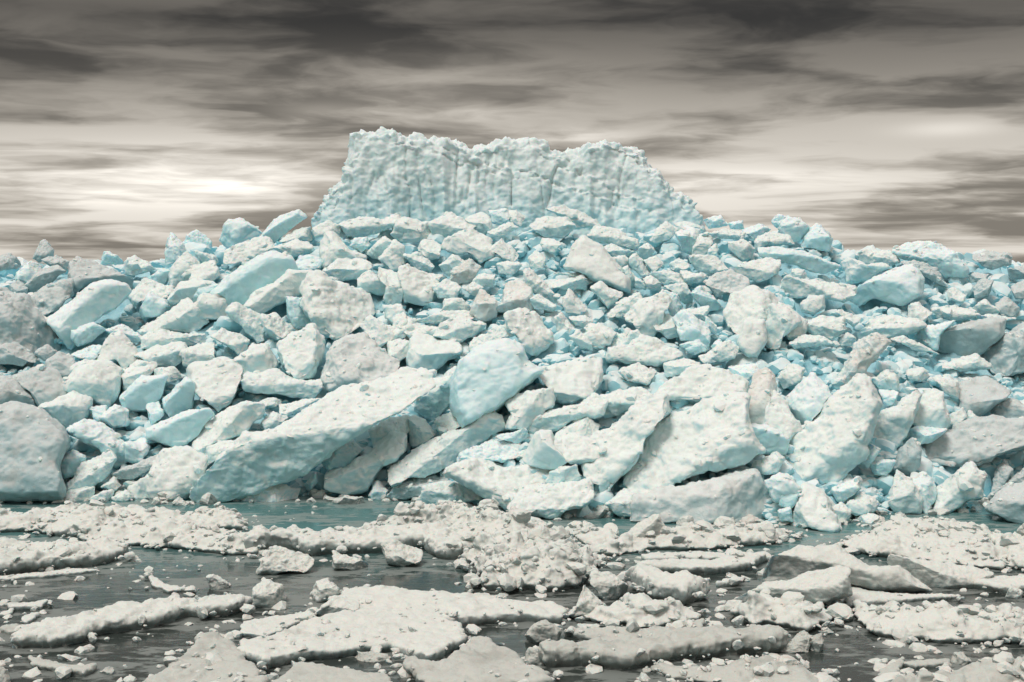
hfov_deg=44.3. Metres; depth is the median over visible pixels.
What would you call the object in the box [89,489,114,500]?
ice chunk
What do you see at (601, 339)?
ice block
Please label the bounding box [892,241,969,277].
ice block
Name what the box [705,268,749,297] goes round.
ice block
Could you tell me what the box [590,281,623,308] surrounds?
ice block
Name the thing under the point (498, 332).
ice block
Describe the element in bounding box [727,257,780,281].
ice slab
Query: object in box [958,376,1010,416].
ice block
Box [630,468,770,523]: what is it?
ice block
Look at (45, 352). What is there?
ice chunk
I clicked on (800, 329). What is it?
ice block
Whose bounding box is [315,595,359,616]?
ice slab
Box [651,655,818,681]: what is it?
ice floe
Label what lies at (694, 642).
ice floe
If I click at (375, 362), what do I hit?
ice block
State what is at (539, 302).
ice chunk
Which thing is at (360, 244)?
ice chunk
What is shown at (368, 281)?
ice block
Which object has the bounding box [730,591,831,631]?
ice floe
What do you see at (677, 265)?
ice chunk
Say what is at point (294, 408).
ice chunk
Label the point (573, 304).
ice chunk
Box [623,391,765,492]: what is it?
ice slab
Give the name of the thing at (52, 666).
ice floe
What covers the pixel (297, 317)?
ice block
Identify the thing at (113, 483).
ice chunk
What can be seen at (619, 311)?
ice slab
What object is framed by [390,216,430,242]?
ice block
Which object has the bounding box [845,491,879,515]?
ice chunk
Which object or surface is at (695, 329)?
ice block
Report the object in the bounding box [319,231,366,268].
ice block
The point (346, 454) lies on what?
ice block
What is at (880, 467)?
ice chunk
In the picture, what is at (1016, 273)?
ice block
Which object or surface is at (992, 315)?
ice slab
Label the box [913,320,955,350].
ice block
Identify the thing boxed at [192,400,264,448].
ice slab
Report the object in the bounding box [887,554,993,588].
ice slab
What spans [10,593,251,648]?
ice floe
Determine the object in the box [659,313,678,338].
ice block
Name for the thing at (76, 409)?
ice block
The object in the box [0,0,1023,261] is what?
sky
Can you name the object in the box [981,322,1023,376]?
ice boulder
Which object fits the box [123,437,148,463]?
ice chunk
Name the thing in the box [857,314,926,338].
ice block
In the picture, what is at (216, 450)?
ice chunk
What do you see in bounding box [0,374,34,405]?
ice block
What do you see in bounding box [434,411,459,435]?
ice chunk
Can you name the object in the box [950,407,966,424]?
ice chunk
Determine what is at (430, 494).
ice chunk
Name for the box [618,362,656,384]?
ice chunk
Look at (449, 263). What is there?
ice chunk
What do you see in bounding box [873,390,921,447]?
ice block
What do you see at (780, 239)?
ice block
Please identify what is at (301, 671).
ice floe
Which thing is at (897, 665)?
ice floe
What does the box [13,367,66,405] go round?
ice block
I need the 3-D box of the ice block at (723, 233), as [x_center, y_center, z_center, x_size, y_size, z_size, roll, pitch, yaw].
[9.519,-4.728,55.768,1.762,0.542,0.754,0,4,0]
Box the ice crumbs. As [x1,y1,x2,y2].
[0,205,1023,522]
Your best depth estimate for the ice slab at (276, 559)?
32.41 m
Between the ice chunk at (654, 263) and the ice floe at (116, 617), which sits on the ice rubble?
the ice chunk at (654, 263)
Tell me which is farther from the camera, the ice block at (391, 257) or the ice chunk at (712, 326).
the ice block at (391, 257)
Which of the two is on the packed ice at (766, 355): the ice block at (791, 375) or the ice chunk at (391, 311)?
the ice chunk at (391, 311)
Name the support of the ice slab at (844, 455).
on the packed ice at (766, 355)
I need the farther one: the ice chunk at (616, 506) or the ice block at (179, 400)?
the ice block at (179, 400)
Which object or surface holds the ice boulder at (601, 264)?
on the packed ice at (766, 355)
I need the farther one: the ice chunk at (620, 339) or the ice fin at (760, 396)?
the ice chunk at (620, 339)
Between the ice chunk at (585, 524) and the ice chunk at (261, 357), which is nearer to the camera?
the ice chunk at (585, 524)
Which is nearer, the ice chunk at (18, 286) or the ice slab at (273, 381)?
the ice slab at (273, 381)
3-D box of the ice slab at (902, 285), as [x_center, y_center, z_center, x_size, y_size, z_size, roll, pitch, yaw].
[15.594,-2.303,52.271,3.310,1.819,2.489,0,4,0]
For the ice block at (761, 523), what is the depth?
36.28 m
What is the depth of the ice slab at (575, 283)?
50.99 m
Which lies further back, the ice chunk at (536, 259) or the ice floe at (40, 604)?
the ice chunk at (536, 259)
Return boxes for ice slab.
[25,265,65,292]
[46,279,131,349]
[66,418,126,467]
[66,449,116,491]
[105,324,141,342]
[138,297,208,335]
[140,327,206,349]
[145,408,214,446]
[189,366,435,502]
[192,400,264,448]
[210,250,297,304]
[225,302,264,342]
[239,368,322,398]
[244,269,312,313]
[256,545,314,574]
[261,209,306,243]
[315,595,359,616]
[324,431,406,494]
[386,475,448,499]
[388,411,505,487]
[417,310,474,323]
[442,457,550,509]
[523,267,556,303]
[527,392,607,433]
[546,204,600,229]
[547,274,588,289]
[554,272,593,283]
[581,386,650,419]
[581,393,670,492]
[587,225,638,249]
[606,292,642,318]
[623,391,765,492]
[624,289,671,336]
[627,514,664,537]
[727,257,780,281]
[733,565,852,603]
[757,246,840,273]
[762,544,931,591]
[781,274,856,302]
[787,373,882,483]
[837,332,891,385]
[850,264,924,306]
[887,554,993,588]
[890,335,937,354]
[901,260,947,287]
[922,414,1023,467]
[937,317,1006,355]
[973,314,1015,320]
[986,469,1023,499]
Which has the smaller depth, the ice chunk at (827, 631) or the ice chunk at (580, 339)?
the ice chunk at (827, 631)
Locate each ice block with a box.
[0,253,20,270]
[0,342,37,365]
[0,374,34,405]
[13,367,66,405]
[15,261,41,282]
[31,278,74,315]
[38,390,92,427]
[41,255,69,270]
[45,351,74,377]
[63,360,123,408]
[67,256,133,292]
[69,359,124,372]
[89,405,107,421]
[100,251,123,264]
[119,374,167,411]
[121,364,156,390]
[124,255,154,275]
[127,445,208,499]
[128,278,174,306]
[130,359,149,366]
[134,341,187,366]
[139,291,170,318]
[154,366,182,383]
[162,377,195,417]
[164,232,186,265]
[167,278,212,306]
[168,251,199,287]
[182,260,216,280]
[182,342,214,366]
[183,229,211,247]
[186,356,242,412]
[189,264,220,280]
[193,279,218,302]
[194,250,218,262]
[194,293,227,319]
[210,327,249,354]
[219,217,261,247]
[223,236,274,264]
[260,312,296,339]
[273,239,313,257]
[276,323,325,379]
[279,227,312,241]
[286,296,311,328]
[295,254,323,270]
[299,270,374,340]
[312,220,344,237]
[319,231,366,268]
[320,332,399,391]
[321,439,363,471]
[322,258,372,281]
[338,214,399,237]
[357,270,385,295]
[360,315,394,346]
[366,236,391,259]
[368,415,409,446]
[377,267,403,304]
[378,239,405,271]
[381,538,422,566]
[385,272,402,304]
[387,338,408,360]
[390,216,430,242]
[392,312,408,340]
[393,315,416,339]
[397,264,443,306]
[403,251,434,271]
[406,331,462,370]
[414,366,456,420]
[418,239,440,259]
[428,212,476,237]
[433,316,485,342]
[441,228,494,263]
[456,439,525,462]
[465,212,492,234]
[469,324,513,351]
[490,238,518,261]
[496,278,533,312]
[503,307,553,356]
[504,387,555,430]
[507,477,594,518]
[529,216,575,238]
[539,356,602,404]
[554,417,599,439]
[554,435,599,464]
[584,322,616,348]
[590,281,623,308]
[605,334,682,366]
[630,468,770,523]
[649,221,677,243]
[649,269,686,284]
[654,363,748,403]
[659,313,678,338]
[664,283,692,304]
[672,309,710,350]
[675,225,700,254]
[688,254,726,273]
[691,285,723,311]
[692,232,712,254]
[698,340,738,363]
[703,215,728,228]
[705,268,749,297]
[709,228,745,239]
[723,285,779,334]
[727,239,755,260]
[728,220,743,229]
[728,363,759,380]
[742,223,770,239]
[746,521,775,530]
[751,423,788,454]
[754,232,793,249]
[762,390,801,441]
[764,472,800,504]
[765,303,801,349]
[771,214,789,227]
[777,363,804,388]
[778,217,809,241]
[778,301,807,339]
[779,475,801,508]
[781,630,812,652]
[785,372,831,424]
[789,334,832,348]
[789,482,842,532]
[800,223,832,251]
[807,315,846,339]
[830,478,860,502]
[841,257,889,283]
[855,248,899,265]
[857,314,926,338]
[857,443,879,469]
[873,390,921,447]
[888,469,923,513]
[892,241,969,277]
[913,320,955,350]
[913,388,950,428]
[930,305,980,320]
[933,374,959,398]
[933,461,985,512]
[942,353,992,372]
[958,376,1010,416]
[972,250,1012,269]
[984,481,1023,523]
[990,398,1023,417]
[991,459,1012,491]
[1007,264,1023,279]
[1011,280,1023,299]
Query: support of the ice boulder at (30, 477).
on the sea
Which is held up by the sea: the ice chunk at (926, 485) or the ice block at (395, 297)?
the ice chunk at (926, 485)
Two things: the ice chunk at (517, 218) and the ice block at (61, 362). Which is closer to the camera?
the ice block at (61, 362)
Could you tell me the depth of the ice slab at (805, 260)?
52.70 m
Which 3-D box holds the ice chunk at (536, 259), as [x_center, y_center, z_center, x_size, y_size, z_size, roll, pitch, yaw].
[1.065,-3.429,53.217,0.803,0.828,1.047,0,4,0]
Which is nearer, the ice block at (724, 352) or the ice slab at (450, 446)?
the ice slab at (450, 446)
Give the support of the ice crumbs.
on the sea
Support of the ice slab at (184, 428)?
on the packed ice at (766, 355)
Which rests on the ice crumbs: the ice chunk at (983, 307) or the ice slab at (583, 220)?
the ice slab at (583, 220)
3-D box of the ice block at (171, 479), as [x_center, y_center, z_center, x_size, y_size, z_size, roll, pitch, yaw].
[-11.743,4.541,43.165,2.911,1.953,2.438,0,4,0]
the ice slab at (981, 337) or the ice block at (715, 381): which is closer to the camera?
the ice block at (715, 381)
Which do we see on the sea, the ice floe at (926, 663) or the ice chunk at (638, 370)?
the ice floe at (926, 663)
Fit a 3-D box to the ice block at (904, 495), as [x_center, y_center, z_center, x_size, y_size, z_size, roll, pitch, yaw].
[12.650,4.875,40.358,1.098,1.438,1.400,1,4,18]
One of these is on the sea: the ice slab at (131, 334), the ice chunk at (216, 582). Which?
the ice chunk at (216, 582)
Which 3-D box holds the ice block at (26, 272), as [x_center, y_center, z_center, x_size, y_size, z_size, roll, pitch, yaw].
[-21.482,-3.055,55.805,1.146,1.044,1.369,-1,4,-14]
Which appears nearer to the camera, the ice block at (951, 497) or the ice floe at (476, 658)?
the ice floe at (476, 658)
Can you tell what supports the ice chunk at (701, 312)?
on the ice rubble
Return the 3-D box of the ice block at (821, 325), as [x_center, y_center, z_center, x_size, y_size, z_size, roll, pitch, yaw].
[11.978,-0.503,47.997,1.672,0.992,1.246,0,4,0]
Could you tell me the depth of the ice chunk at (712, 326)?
47.49 m
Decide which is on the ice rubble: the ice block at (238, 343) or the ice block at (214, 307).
the ice block at (238, 343)
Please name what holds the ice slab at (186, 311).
on the packed ice at (766, 355)
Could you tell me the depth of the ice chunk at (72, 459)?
42.95 m
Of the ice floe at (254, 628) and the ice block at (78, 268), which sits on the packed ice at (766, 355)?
the ice block at (78, 268)
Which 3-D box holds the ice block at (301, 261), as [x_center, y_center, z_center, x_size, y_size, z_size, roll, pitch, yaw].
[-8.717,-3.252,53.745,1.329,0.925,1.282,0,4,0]
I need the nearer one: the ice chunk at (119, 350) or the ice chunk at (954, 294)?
the ice chunk at (119, 350)
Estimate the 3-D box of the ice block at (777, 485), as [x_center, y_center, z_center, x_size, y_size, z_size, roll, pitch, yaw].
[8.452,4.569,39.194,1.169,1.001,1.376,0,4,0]
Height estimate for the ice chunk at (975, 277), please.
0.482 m
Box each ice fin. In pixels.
[33,239,53,262]
[521,429,566,469]
[748,367,776,423]
[893,437,921,476]
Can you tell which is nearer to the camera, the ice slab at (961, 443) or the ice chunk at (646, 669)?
the ice chunk at (646, 669)
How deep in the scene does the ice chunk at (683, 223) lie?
56.37 m
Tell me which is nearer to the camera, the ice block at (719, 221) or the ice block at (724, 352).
the ice block at (724, 352)
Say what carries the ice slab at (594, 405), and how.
on the ice rubble
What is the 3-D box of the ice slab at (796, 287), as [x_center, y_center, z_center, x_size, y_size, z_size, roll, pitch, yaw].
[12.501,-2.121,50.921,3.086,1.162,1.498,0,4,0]
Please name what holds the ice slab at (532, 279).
on the packed ice at (766, 355)
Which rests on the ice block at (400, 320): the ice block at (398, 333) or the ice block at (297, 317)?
the ice block at (398, 333)
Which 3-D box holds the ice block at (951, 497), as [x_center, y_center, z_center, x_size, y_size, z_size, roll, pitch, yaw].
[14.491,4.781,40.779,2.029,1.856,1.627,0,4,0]
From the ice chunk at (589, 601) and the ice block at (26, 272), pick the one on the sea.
the ice chunk at (589, 601)
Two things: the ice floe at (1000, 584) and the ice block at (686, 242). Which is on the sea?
the ice floe at (1000, 584)
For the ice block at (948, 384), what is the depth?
45.51 m
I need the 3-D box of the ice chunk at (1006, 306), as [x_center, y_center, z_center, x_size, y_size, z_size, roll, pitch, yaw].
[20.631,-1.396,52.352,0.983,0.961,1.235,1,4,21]
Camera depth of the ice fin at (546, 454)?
40.67 m
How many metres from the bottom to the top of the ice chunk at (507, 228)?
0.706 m
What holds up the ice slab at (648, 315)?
on the packed ice at (766, 355)
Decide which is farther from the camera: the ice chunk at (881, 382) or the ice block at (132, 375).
the ice block at (132, 375)
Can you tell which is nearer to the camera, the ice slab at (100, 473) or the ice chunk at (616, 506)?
the ice chunk at (616, 506)
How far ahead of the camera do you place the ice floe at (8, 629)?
27.18 m
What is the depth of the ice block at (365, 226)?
56.35 m
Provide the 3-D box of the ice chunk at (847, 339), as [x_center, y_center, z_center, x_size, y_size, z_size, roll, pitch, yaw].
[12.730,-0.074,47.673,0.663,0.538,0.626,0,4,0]
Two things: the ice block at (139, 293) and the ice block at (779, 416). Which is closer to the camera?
the ice block at (779, 416)
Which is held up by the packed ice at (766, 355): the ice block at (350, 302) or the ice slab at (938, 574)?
the ice block at (350, 302)
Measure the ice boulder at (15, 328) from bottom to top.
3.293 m
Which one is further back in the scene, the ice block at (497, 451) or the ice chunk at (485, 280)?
the ice chunk at (485, 280)
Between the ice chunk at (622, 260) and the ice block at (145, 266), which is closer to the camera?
the ice chunk at (622, 260)
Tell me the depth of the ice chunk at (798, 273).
51.81 m
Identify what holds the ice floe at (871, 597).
on the sea
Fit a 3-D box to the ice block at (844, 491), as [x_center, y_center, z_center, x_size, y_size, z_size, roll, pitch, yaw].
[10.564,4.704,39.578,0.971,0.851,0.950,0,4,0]
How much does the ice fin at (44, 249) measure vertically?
1.091 m
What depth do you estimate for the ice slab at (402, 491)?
42.19 m
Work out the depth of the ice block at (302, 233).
56.10 m
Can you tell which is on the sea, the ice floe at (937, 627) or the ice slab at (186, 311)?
the ice floe at (937, 627)
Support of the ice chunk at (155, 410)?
on the ice rubble
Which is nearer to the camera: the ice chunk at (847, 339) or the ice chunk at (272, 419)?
the ice chunk at (272, 419)
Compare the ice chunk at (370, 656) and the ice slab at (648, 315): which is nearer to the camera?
the ice chunk at (370, 656)
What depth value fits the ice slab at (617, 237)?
54.72 m
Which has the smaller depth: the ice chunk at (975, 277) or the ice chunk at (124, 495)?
the ice chunk at (124, 495)
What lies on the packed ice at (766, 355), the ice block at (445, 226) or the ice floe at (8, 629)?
the ice block at (445, 226)
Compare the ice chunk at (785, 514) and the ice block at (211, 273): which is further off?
the ice block at (211, 273)
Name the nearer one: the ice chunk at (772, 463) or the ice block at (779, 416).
the ice chunk at (772, 463)
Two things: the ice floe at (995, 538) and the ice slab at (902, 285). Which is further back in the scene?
the ice slab at (902, 285)
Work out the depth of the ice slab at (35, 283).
54.66 m
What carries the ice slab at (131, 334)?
on the ice rubble
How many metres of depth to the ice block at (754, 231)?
55.87 m
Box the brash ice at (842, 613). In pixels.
[0,489,1023,681]
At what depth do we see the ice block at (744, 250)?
53.72 m
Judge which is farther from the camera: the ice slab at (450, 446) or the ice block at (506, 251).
the ice block at (506, 251)
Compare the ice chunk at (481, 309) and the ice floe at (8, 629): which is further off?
the ice chunk at (481, 309)
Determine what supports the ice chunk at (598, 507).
on the sea
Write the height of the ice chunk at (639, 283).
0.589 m
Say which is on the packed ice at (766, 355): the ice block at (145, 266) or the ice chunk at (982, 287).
the ice block at (145, 266)
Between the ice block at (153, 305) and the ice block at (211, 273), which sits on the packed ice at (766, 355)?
the ice block at (153, 305)
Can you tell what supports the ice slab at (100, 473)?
on the packed ice at (766, 355)
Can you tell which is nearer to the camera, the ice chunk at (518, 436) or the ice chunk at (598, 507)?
the ice chunk at (598, 507)
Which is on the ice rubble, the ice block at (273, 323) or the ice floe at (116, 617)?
the ice block at (273, 323)
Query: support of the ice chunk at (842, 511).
on the sea
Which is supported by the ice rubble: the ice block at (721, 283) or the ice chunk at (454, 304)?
the ice chunk at (454, 304)
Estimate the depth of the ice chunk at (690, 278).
51.20 m
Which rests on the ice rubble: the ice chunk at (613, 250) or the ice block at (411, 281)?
the ice chunk at (613, 250)
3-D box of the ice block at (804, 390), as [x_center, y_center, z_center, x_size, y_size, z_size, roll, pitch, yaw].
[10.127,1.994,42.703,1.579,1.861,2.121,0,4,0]
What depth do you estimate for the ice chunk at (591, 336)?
46.75 m
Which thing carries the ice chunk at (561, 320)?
on the ice rubble
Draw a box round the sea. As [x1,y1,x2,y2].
[0,262,1023,681]
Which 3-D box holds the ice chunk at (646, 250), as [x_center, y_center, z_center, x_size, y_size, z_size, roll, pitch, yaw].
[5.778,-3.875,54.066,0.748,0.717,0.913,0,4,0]
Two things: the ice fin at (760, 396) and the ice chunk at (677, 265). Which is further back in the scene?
the ice chunk at (677, 265)
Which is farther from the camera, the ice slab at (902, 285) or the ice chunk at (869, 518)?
the ice slab at (902, 285)
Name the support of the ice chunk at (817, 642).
on the sea
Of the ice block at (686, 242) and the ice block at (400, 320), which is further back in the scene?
the ice block at (686, 242)
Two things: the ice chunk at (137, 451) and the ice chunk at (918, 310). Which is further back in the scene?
the ice chunk at (918, 310)
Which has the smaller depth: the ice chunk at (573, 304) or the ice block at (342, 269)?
the ice chunk at (573, 304)
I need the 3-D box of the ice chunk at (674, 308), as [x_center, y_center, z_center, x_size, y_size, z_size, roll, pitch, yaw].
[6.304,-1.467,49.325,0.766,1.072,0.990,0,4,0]
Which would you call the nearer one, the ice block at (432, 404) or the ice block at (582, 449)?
the ice block at (582, 449)
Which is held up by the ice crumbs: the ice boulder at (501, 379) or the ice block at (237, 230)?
the ice block at (237, 230)
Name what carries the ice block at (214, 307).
on the packed ice at (766, 355)
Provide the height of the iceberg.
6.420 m
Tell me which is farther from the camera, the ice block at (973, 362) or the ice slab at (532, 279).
the ice slab at (532, 279)
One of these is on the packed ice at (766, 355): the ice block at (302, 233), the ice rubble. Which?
the ice rubble
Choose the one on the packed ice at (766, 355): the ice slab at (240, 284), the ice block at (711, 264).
the ice slab at (240, 284)
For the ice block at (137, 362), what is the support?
on the packed ice at (766, 355)
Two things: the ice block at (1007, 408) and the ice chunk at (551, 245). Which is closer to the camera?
the ice block at (1007, 408)
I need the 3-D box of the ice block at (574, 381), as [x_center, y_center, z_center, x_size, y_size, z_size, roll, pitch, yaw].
[2.094,1.412,44.518,2.331,1.642,2.431,0,4,0]
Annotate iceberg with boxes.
[311,126,705,244]
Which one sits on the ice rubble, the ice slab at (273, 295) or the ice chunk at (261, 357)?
the ice slab at (273, 295)
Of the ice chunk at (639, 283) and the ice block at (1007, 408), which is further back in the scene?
the ice chunk at (639, 283)
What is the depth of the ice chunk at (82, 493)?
42.17 m
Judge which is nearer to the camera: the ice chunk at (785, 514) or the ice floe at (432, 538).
the ice floe at (432, 538)
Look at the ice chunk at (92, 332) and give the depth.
50.10 m
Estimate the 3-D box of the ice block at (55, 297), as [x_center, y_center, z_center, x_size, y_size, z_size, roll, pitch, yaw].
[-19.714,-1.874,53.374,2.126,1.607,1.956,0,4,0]
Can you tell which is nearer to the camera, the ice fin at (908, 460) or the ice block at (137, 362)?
the ice fin at (908, 460)
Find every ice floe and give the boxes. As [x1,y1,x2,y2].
[0,501,259,554]
[0,536,128,575]
[0,568,97,580]
[0,608,13,616]
[0,623,18,634]
[7,599,47,609]
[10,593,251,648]
[21,612,39,623]
[28,655,96,676]
[142,632,268,681]
[148,573,184,592]
[236,585,566,668]
[240,612,316,637]
[244,521,475,559]
[272,661,391,681]
[376,497,597,591]
[402,636,552,681]
[538,624,788,669]
[564,618,704,641]
[565,526,618,545]
[579,521,789,555]
[587,592,700,628]
[624,563,709,604]
[637,552,766,574]
[641,551,771,561]
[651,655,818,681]
[715,577,745,587]
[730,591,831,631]
[843,517,1009,569]
[849,584,960,604]
[852,599,1023,643]
[878,656,904,675]
[891,656,1023,681]
[904,658,949,668]
[973,574,1023,594]
[989,532,1023,569]
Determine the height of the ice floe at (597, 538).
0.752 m
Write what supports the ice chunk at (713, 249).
on the ice rubble
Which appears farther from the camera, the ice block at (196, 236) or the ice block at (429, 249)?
the ice block at (196, 236)
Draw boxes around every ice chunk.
[0,665,10,681]
[9,280,27,293]
[34,344,57,360]
[61,449,85,479]
[63,486,94,501]
[70,322,105,346]
[71,344,101,359]
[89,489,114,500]
[95,330,138,368]
[99,404,129,427]
[99,666,113,674]
[101,476,120,490]
[110,489,134,501]
[111,454,157,479]
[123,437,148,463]
[146,401,163,424]
[148,268,168,284]
[172,496,187,505]
[197,440,234,465]
[206,574,231,589]
[234,343,278,372]
[240,484,300,501]
[260,397,281,407]
[261,411,287,429]
[279,398,320,416]
[294,610,316,620]
[304,472,317,490]
[310,578,339,602]
[332,550,367,570]
[338,495,363,503]
[350,236,369,253]
[355,651,390,661]
[368,480,387,499]
[383,303,405,323]
[403,324,437,338]
[408,415,436,447]
[417,480,481,504]
[431,278,461,298]
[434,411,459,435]
[439,254,464,276]
[441,297,470,310]
[449,258,480,283]
[463,282,483,296]
[469,289,497,321]
[472,273,495,287]
[487,222,518,236]
[488,208,509,224]
[495,428,528,443]
[496,260,521,275]
[508,209,524,226]
[524,646,542,664]
[525,619,561,643]
[528,250,545,269]
[529,294,556,311]
[540,238,560,253]
[545,464,580,483]
[553,312,574,331]
[562,288,586,315]
[567,585,602,619]
[569,315,592,328]
[569,329,592,350]
[582,520,596,527]
[584,327,605,349]
[590,504,615,515]
[604,243,638,256]
[605,488,634,517]
[611,329,640,346]
[614,255,628,266]
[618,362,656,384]
[622,265,634,287]
[628,253,650,276]
[634,276,646,289]
[638,243,654,258]
[642,666,651,672]
[643,255,663,271]
[643,275,661,290]
[663,358,700,376]
[664,290,681,316]
[669,258,689,272]
[674,221,703,230]
[679,305,709,320]
[679,339,707,355]
[680,270,706,284]
[705,316,716,333]
[707,243,718,255]
[711,339,721,348]
[751,451,784,474]
[777,507,792,521]
[790,268,806,278]
[800,295,825,313]
[809,633,823,651]
[818,627,833,633]
[830,309,861,326]
[832,502,851,520]
[838,332,855,345]
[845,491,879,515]
[857,513,879,522]
[869,459,896,475]
[872,369,899,390]
[878,389,898,406]
[906,367,929,381]
[907,302,931,321]
[910,426,946,443]
[913,471,937,513]
[947,287,965,303]
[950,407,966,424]
[951,652,970,664]
[963,410,974,420]
[969,272,988,282]
[972,278,993,298]
[972,299,999,314]
[995,296,1019,317]
[1005,584,1023,598]
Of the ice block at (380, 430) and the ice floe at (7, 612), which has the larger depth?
the ice block at (380, 430)
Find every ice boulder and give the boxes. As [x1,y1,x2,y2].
[0,287,60,366]
[0,401,70,502]
[250,579,286,607]
[449,338,543,427]
[563,235,630,292]
[588,570,627,600]
[737,318,766,357]
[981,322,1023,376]
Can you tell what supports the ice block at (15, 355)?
on the ice rubble
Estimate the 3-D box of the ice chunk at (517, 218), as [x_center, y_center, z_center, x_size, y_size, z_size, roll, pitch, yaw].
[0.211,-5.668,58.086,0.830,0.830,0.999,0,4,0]
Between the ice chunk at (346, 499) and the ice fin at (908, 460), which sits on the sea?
the ice chunk at (346, 499)
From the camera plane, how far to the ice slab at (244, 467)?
41.76 m
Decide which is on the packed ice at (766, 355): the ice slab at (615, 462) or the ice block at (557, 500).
the ice slab at (615, 462)
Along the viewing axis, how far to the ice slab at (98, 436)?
43.68 m
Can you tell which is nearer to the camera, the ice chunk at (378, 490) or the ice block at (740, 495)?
the ice block at (740, 495)
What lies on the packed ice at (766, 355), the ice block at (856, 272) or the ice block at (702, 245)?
the ice block at (856, 272)
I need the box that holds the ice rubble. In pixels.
[0,228,1023,522]
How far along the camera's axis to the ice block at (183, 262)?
54.16 m
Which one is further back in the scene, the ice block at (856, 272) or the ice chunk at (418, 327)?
the ice block at (856, 272)
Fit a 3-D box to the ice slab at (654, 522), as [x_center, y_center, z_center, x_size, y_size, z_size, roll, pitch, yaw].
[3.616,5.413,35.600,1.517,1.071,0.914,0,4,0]
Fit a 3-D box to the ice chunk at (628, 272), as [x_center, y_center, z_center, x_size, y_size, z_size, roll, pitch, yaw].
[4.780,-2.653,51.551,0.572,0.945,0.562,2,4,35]
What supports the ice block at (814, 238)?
on the ice rubble
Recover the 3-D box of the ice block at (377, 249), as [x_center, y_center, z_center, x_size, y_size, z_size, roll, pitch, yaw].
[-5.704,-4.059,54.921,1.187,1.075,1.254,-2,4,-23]
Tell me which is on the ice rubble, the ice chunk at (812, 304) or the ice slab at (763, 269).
the ice chunk at (812, 304)
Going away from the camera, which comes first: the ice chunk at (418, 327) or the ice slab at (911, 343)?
the ice slab at (911, 343)
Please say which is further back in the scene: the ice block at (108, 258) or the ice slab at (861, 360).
the ice block at (108, 258)
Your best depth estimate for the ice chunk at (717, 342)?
46.30 m
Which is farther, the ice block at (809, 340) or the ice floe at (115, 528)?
the ice block at (809, 340)
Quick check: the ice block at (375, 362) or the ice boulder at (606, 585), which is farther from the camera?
the ice block at (375, 362)
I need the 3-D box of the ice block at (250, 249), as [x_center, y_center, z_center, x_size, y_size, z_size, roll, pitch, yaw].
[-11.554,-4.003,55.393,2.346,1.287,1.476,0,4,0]
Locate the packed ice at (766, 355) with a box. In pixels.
[0,237,1023,510]
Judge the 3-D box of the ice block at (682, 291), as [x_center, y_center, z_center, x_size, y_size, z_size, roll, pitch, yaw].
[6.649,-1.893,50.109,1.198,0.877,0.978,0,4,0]
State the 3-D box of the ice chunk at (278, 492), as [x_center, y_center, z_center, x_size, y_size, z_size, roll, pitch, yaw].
[-8.191,5.133,42.503,1.976,0.807,1.026,0,4,0]
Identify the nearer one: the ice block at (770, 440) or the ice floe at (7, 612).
the ice floe at (7, 612)
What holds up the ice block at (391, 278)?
on the ice rubble
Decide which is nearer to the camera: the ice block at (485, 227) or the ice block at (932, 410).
the ice block at (932, 410)
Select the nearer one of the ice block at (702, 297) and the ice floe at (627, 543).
the ice floe at (627, 543)
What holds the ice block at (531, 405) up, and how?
on the ice rubble
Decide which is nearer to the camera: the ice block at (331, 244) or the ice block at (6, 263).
the ice block at (331, 244)
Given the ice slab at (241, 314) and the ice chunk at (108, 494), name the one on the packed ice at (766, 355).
the ice slab at (241, 314)
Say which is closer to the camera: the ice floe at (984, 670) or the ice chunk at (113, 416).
the ice floe at (984, 670)
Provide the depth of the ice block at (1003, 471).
42.37 m
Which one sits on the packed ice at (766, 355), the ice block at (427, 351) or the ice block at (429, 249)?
the ice block at (427, 351)
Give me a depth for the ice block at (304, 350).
47.54 m
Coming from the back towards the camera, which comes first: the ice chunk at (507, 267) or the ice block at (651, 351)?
the ice chunk at (507, 267)
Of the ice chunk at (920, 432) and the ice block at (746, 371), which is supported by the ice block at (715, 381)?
the ice block at (746, 371)
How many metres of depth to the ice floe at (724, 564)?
32.52 m
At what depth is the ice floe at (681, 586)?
29.71 m
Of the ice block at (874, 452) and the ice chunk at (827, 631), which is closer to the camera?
the ice chunk at (827, 631)
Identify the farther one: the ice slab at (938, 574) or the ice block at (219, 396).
the ice block at (219, 396)
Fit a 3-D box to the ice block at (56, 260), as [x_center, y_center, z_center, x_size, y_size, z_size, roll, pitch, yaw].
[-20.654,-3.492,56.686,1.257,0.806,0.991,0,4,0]
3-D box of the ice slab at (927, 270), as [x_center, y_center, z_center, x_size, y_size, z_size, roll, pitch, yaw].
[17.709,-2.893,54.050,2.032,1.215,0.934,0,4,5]
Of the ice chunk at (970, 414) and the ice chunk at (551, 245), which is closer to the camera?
the ice chunk at (970, 414)
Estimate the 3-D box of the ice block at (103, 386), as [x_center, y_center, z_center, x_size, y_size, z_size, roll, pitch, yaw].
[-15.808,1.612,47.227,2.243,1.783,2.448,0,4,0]
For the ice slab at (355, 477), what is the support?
on the packed ice at (766, 355)
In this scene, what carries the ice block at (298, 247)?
on the ice rubble
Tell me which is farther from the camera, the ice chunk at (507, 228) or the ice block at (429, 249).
the ice chunk at (507, 228)
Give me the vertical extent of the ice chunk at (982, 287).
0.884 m
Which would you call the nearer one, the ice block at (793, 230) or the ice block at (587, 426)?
the ice block at (587, 426)
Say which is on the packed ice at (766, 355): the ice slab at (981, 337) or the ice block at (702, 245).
the ice slab at (981, 337)
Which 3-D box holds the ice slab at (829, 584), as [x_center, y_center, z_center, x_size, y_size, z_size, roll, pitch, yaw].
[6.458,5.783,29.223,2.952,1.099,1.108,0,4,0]

